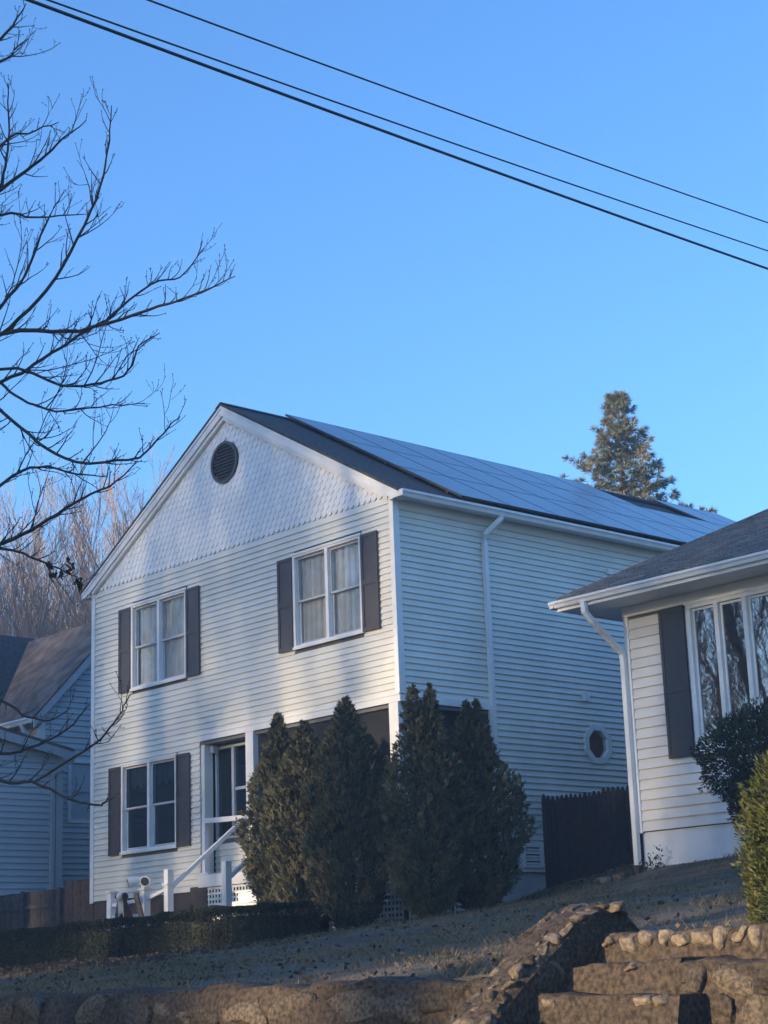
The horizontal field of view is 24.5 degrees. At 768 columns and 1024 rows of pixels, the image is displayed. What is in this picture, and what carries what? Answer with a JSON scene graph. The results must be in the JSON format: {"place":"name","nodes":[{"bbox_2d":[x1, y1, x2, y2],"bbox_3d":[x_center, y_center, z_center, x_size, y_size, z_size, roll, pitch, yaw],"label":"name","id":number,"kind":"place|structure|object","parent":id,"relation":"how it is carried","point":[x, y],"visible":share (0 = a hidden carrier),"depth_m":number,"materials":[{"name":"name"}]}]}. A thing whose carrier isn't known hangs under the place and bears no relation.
{"place":"outdoors","nodes":[
{"label":"outdoors","id":0,"kind":"place"},
{"bbox_2d":[0,850,767,994],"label":"lawn","id":1,"kind":"structure","parent":0,"point":[647,883],"depth_m":16.71,"materials":[{"name":"plant"}]},
{"bbox_2d":[0,550,24,634],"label":"woodland tree","id":2,"kind":"object","parent":1,"relation":"on","point":[13,588],"visible":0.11,"depth_m":68.87,"materials":[{"name":"brown plant"}]},
{"bbox_2d":[0,491,25,599],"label":"woodland tree","id":3,"kind":"object","parent":1,"relation":"on","point":[7,558],"visible":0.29,"depth_m":83.16,"materials":[{"name":"brown plant"}]},
{"bbox_2d":[0,572,25,636],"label":"woodland tree","id":4,"kind":"object","parent":1,"relation":"on","point":[7,611],"visible":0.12,"depth_m":57.03,"materials":[{"name":"brown plant"}]},
{"bbox_2d":[1,588,26,635],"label":"woodland tree","id":5,"kind":"object","parent":1,"relation":"on","point":[15,617],"visible":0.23,"depth_m":53.08,"materials":[{"name":"brown plant"}]},
{"bbox_2d":[4,544,46,627],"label":"woodland tree","id":6,"kind":"object","parent":1,"relation":"on","point":[24,576],"visible":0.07,"depth_m":80.89,"materials":[{"name":"brown plant"}]},
{"bbox_2d":[2,574,55,635],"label":"woodland tree","id":7,"kind":"object","parent":1,"relation":"on","point":[32,613],"visible":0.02,"depth_m":70.47,"materials":[{"name":"brown plant"}]},
{"bbox_2d":[0,531,69,637],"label":"woodland tree","id":8,"kind":"object","parent":1,"relation":"on","point":[40,599],"visible":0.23,"depth_m":56.19,"materials":[{"name":"brown plant"}]},
{"bbox_2d":[0,514,74,636],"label":"woodland tree","id":9,"kind":"object","parent":1,"relation":"on","point":[13,584],"visible":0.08,"depth_m":68.21,"materials":[{"name":"brown plant"}]},
{"bbox_2d":[0,552,76,637],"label":"woodland tree","id":10,"kind":"object","parent":1,"relation":"on","point":[34,589],"visible":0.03,"depth_m":98.62,"materials":[{"name":"brown plant"}]},
{"bbox_2d":[0,525,78,637],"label":"woodland tree","id":11,"kind":"object","parent":1,"relation":"on","point":[42,587],"visible":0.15,"depth_m":62.13,"materials":[{"name":"brown plant"}]},
{"bbox_2d":[0,445,87,635],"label":"woodland tree","id":12,"kind":"object","parent":1,"relation":"on","point":[26,518],"visible":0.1,"depth_m":88.99,"materials":[{"name":"brown plant"}]},
{"bbox_2d":[0,623,91,895],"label":"house","id":13,"kind":"structure","parent":1,"relation":"on","point":[44,839],"depth_m":37.65,"materials":[{"name":"blue"}]},
{"bbox_2d":[67,759,90,823],"bbox_3d":[-6.346,6.038,38.163,1.140,1.360,0.085,11,-20,-41],"label":"window","id":14,"kind":"structure","parent":13,"relation":"in","point":[69,778],"depth_m":37.85,"materials":[{"name":"grey plastic"}]},
{"bbox_2d":[0,504,91,639],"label":"woodland tree","id":15,"kind":"object","parent":1,"relation":"on","point":[39,565],"visible":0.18,"depth_m":61.46,"materials":[{"name":"brown plant"}]},
{"bbox_2d":[0,879,93,939],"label":"board fence","id":16,"kind":"object","parent":1,"relation":"on","point":[69,902],"visible":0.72,"depth_m":33.63,"materials":[{"name":"brown wood"}]},
{"bbox_2d":[0,489,96,639],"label":"woodland tree","id":17,"kind":"object","parent":1,"relation":"on","point":[39,631],"visible":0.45,"depth_m":54.61,"materials":[{"name":"brown plant"}]},
{"bbox_2d":[21,541,90,636],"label":"woodland tree","id":18,"kind":"object","parent":1,"relation":"on","point":[60,590],"visible":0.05,"depth_m":81.80,"materials":[{"name":"brown plant"}]},
{"bbox_2d":[12,545,104,636],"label":"woodland tree","id":19,"kind":"object","parent":1,"relation":"on","point":[82,573],"visible":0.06,"depth_m":54.04,"materials":[{"name":"brown plant"}]},
{"bbox_2d":[32,574,85,633],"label":"woodland tree","id":20,"kind":"object","parent":1,"relation":"on","point":[67,604],"visible":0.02,"depth_m":77.81,"materials":[{"name":"brown plant"}]},
{"bbox_2d":[40,582,91,636],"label":"woodland tree","id":21,"kind":"object","parent":1,"relation":"on","point":[66,620],"visible":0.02,"depth_m":53.12,"materials":[{"name":"brown plant"}]},
{"bbox_2d":[0,504,134,631],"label":"woodland tree","id":22,"kind":"object","parent":1,"relation":"on","point":[80,549],"visible":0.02,"depth_m":96.94,"materials":[{"name":"brown plant"}]},
{"bbox_2d":[45,581,90,626],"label":"woodland tree","id":23,"kind":"object","parent":1,"relation":"on","point":[71,614],"visible":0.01,"depth_m":79.74,"materials":[{"name":"brown plant"}]},
{"bbox_2d":[47,553,89,630],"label":"woodland tree","id":24,"kind":"object","parent":1,"relation":"on","point":[64,603],"visible":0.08,"depth_m":55.23,"materials":[{"name":"brown plant"}]},
{"bbox_2d":[13,442,134,624],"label":"woodland tree","id":25,"kind":"object","parent":1,"relation":"on","point":[57,498],"visible":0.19,"depth_m":85.78,"materials":[{"name":"brown plant"}]},
{"bbox_2d":[24,516,129,625],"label":"woodland tree","id":26,"kind":"object","parent":1,"relation":"on","point":[80,575],"visible":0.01,"depth_m":86.36,"materials":[{"name":"brown plant"}]},
{"bbox_2d":[51,452,145,627],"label":"woodland tree","id":27,"kind":"object","parent":1,"relation":"on","point":[91,550],"visible":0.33,"depth_m":52.41,"materials":[{"name":"brown plant"}]},
{"bbox_2d":[63,479,139,608],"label":"woodland tree","id":28,"kind":"object","parent":1,"relation":"on","point":[120,526],"visible":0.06,"depth_m":81.70,"materials":[{"name":"brown plant"}]},
{"bbox_2d":[0,0,235,809],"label":"bare tree","id":29,"kind":"object","parent":1,"relation":"on","point":[9,330],"visible":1,"depth_m":17.61,"materials":[{"name":"brown plant"}]},
{"bbox_2d":[81,432,181,554],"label":"woodland tree","id":30,"kind":"object","parent":1,"relation":"on","point":[117,495],"visible":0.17,"depth_m":72.56,"materials":[{"name":"brown plant"}]},
{"bbox_2d":[104,887,163,930],"bbox_3d":[-4.021,6.629,28.803,0.180,0.992,1.676,11,-20,-41],"label":"garden railing","id":31,"kind":"object","parent":1,"relation":"on","point":[146,897],"visible":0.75,"depth_m":28.73,"materials":[{"name":"white wood"}]},
{"bbox_2d":[127,876,151,887],"bbox_3d":[-3.977,5.999,28.686,0.415,0.181,0.339,-2,-15,-2],"label":"flood lamp","id":32,"kind":"object","parent":31,"relation":"on","point":[144,881],"visible":1,"depth_m":28.69,"materials":[{"name":"white metal"}]},
{"bbox_2d":[130,905,163,924],"bbox_3d":[-4.174,7.169,30.350,0.180,0.750,1.570,11,-20,-41],"label":"garden timber","id":33,"kind":"object","parent":1,"relation":"on","point":[154,910],"visible":0.04,"depth_m":30.02,"materials":[{"name":"brown wood"}]},
{"bbox_2d":[0,900,320,967],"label":"hedge","id":34,"kind":"object","parent":1,"relation":"on","point":[84,939],"visible":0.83,"depth_m":25.59,"materials":[{"name":"green plant"}]},
{"bbox_2d":[221,847,260,915],"bbox_3d":[-1.902,5.658,27.640,1.477,2.026,0.117,10,-19,-39],"label":"stair handrail","id":35,"kind":"object","parent":1,"relation":"on","point":[228,874],"visible":0.5,"depth_m":27.15,"materials":[{"name":"white wood"}]},
{"bbox_2d":[214,881,322,932],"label":"entry steps","id":36,"kind":"structure","parent":1,"relation":"on","point":[245,898],"depth_m":28.22,"materials":[{"name":"white wood"}]},
{"bbox_2d":[232,711,314,915],"bbox_3d":[-1.548,4.790,26.605,1.362,3.621,1.304,6,-17,-28],"label":"arborvitae","id":37,"kind":"object","parent":1,"relation":"on","point":[257,874],"visible":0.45,"depth_m":26.48,"materials":[{"name":"green plant"}]},
{"bbox_2d":[259,719,353,934],"bbox_3d":[-1.213,4.736,26.133,1.497,3.408,1.538,11,-20,-41],"label":"arborvitae","id":38,"kind":"object","parent":1,"relation":"on","point":[304,731],"visible":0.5,"depth_m":25.88,"materials":[{"name":"green plant"}]},
{"bbox_2d":[292,695,400,929],"bbox_3d":[-0.491,4.427,25.645,1.638,3.593,1.748,11,-20,-41],"label":"arborvitae","id":39,"kind":"object","parent":1,"relation":"on","point":[348,906],"visible":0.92,"depth_m":25.30,"materials":[{"name":"green plant"}]},
{"bbox_2d":[0,858,749,992],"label":"fallen leaves","id":40,"kind":"object","parent":1,"relation":"on","point":[30,969],"visible":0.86,"depth_m":18.98,"materials":[{"name":"brown plant"}]},
{"bbox_2d":[80,402,735,931],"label":"house","id":41,"kind":"structure","parent":1,"relation":"on","point":[252,576],"depth_m":30.08,"materials":[{"name":"plastic"}]},
{"bbox_2d":[119,753,177,854],"bbox_3d":[-4.165,5.233,31.612,0.165,1.649,1.782,11,-20,-41],"label":"window","id":42,"kind":"structure","parent":41,"relation":"in","point":[151,763],"depth_m":31.69,"materials":[{"name":"grey plastic"}]},
{"bbox_2d":[129,587,187,691],"bbox_3d":[-4.045,2.338,32.144,0.197,1.637,1.788,11,-20,-41],"label":"window","id":43,"kind":"structure","parent":41,"relation":"in","point":[162,617],"depth_m":32.22,"materials":[{"name":"glass"}]},
{"bbox_2d":[162,815,246,923],"bbox_3d":[-3.191,6.031,29.154,1.680,2.170,1.314,11,-20,-41],"label":"stair handrail","id":44,"kind":"object","parent":41,"relation":"attached to","point":[169,884],"visible":0.87,"depth_m":28.92,"materials":[{"name":"white wood"}]},
{"bbox_2d":[215,742,246,839],"bbox_3d":[-2.433,4.736,30.137,0.105,1.580,1.330,11,-20,-41],"label":"window","id":45,"kind":"structure","parent":41,"relation":"in","point":[234,748],"depth_m":30.39,"materials":[{"name":"grey plastic"}]},
{"bbox_2d":[291,533,364,649],"bbox_3d":[-0.873,1.317,28.738,0.199,1.627,1.777,11,-20,-41],"label":"window","id":46,"kind":"structure","parent":41,"relation":"in","point":[328,607],"depth_m":28.81,"materials":[{"name":"grey plastic"}]},
{"bbox_2d":[583,724,611,763],"bbox_3d":[3.503,3.950,29.939,1.000,1.000,0.350,11,-20,-41],"label":"octagon window","id":47,"kind":"structure","parent":41,"relation":"in","point":[598,746],"depth_m":29.97,"materials":[{"name":"white glass"}]},
{"bbox_2d":[375,681,488,918],"bbox_3d":[0.605,4.137,24.939,1.602,3.523,1.586,1,-15,-12],"label":"arborvitae","id":48,"kind":"object","parent":1,"relation":"on","point":[438,893],"visible":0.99,"depth_m":24.61,"materials":[{"name":"green plant"}]},
{"bbox_2d":[427,698,541,909],"bbox_3d":[1.267,4.279,25.436,1.679,3.252,1.698,11,-20,-41],"label":"arborvitae","id":49,"kind":"object","parent":1,"relation":"on","point":[474,890],"visible":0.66,"depth_m":25.08,"materials":[{"name":"green plant"}]},
{"bbox_2d":[541,785,645,888],"bbox_3d":[3.578,5.066,27.412,0.074,1.664,2.950,11,-20,-41],"label":"stockade fence","id":50,"kind":"object","parent":1,"relation":"on","point":[585,835],"visible":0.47,"depth_m":27.81,"materials":[{"name":"brown wood"}]},
{"bbox_2d":[596,876,611,882],"bbox_3d":[3.165,5.285,25.400,0.173,0.099,0.235,11,-20,-41],"label":"garden stone","id":51,"kind":"object","parent":1,"relation":"on","point":[604,879],"visible":0.88,"depth_m":25.33,"materials":[{"name":"grey stone"}]},
{"bbox_2d":[613,874,623,880],"bbox_3d":[3.348,5.223,25.273,0.134,0.096,0.200,11,-20,-41],"label":"garden stone","id":52,"kind":"object","parent":1,"relation":"on","point":[619,876],"visible":0.94,"depth_m":25.23,"materials":[{"name":"grey stone"}]},
{"bbox_2d":[614,873,628,876],"bbox_3d":[3.423,5.237,25.503,0.090,0.060,0.200,11,-20,-41],"label":"brick","id":53,"kind":"object","parent":1,"relation":"on","point":[625,874],"visible":0.64,"depth_m":25.44,"materials":[{"name":"brown brick"}]},
{"bbox_2d":[559,389,717,512],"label":"pine tree","id":54,"kind":"object","parent":1,"relation":"on","point":[619,431],"visible":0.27,"depth_m":54.38,"materials":[{"name":"green plant"}]},
{"bbox_2d":[638,844,664,870],"bbox_3d":[3.832,4.935,25.259,0.178,0.366,0.462,11,-20,-41],"label":"weed","id":55,"kind":"object","parent":1,"relation":"on","point":[657,865],"visible":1,"depth_m":25.21,"materials":[{"name":"plant"}]},
{"bbox_2d":[548,509,767,873],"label":"hip roof house","id":56,"kind":"structure","parent":1,"relation":"on","point":[692,615],"depth_m":25.37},
{"bbox_2d":[683,584,767,753],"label":"window","id":57,"kind":"structure","parent":56,"relation":"in","point":[727,634],"depth_m":24.99,"materials":[{"name":"white glass"}]},
{"bbox_2d":[688,696,767,852],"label":"yew bush","id":58,"kind":"object","parent":1,"relation":"on","point":[748,739],"visible":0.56,"depth_m":21.94,"materials":[{"name":"green plant"}]},
{"bbox_2d":[730,749,767,924],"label":"golden cypress","id":59,"kind":"object","parent":1,"relation":"on","point":[758,837],"visible":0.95,"depth_m":10.68,"materials":[{"name":"green plant"}]},
{"bbox_3d":[-4.226,7.054,28.637,0.600,0.500,1.800,11,-20,-41],"label":"landing slab","id":60,"kind":"object","parent":1,"relation":"on","visible":0},
{"bbox_2d":[115,893,133,928],"bbox_3d":[-4.180,6.484,28.653,0.344,0.608,0.555,-16,-20,42],"label":"dog","id":61,"kind":"object","parent":60,"relation":"on","point":[123,908],"visible":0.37,"depth_m":28.49},
{"bbox_2d":[133,892,145,924],"bbox_3d":[-3.881,6.494,28.328,0.030,0.800,0.460,11,-20,-41],"label":"plank","id":62,"kind":"object","parent":60,"relation":"on","point":[138,904],"visible":0.36,"depth_m":28.42,"materials":[{"name":"grey wood"}]},
{"bbox_2d":[0,0,767,635],"label":"sky","id":63,"kind":"structure","parent":0,"point":[383,284],"materials":[{"name":"blue"}]},
{"bbox_2d":[25,0,767,269],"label":"overhead wire","id":64,"kind":"object","parent":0,"point":[321,108],"visible":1,"depth_m":17.95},
{"bbox_2d":[46,0,767,250],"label":"overhead wire","id":65,"kind":"object","parent":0,"point":[119,25],"visible":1,"depth_m":18.17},
{"bbox_2d":[147,0,767,222],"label":"overhead wire","id":66,"kind":"object","parent":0,"point":[206,21],"visible":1,"depth_m":18.57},
{"label":"ground","id":67,"kind":"structure","parent":0,"visible":0},
{"bbox_2d":[0,976,486,1023],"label":"retaining wall","id":68,"kind":"structure","parent":67,"relation":"on","point":[395,1000],"depth_m":12.53,"materials":[{"name":"stone"}]},
{"bbox_2d":[448,901,638,1023],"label":"stair cheek wall","id":69,"kind":"structure","parent":67,"relation":"on","point":[547,951],"depth_m":10.94,"materials":[{"name":"stone"}]},
{"bbox_2d":[535,922,767,1023],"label":"stone steps","id":70,"kind":"structure","parent":67,"relation":"on","point":[631,978],"depth_m":10.51,"materials":[{"name":"beige stone"}]},
{"bbox_2d":[678,955,767,1023],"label":"stair side wall","id":71,"kind":"structure","parent":67,"relation":"on","point":[734,988],"depth_m":9.99,"materials":[{"name":"stone"}]}
]}

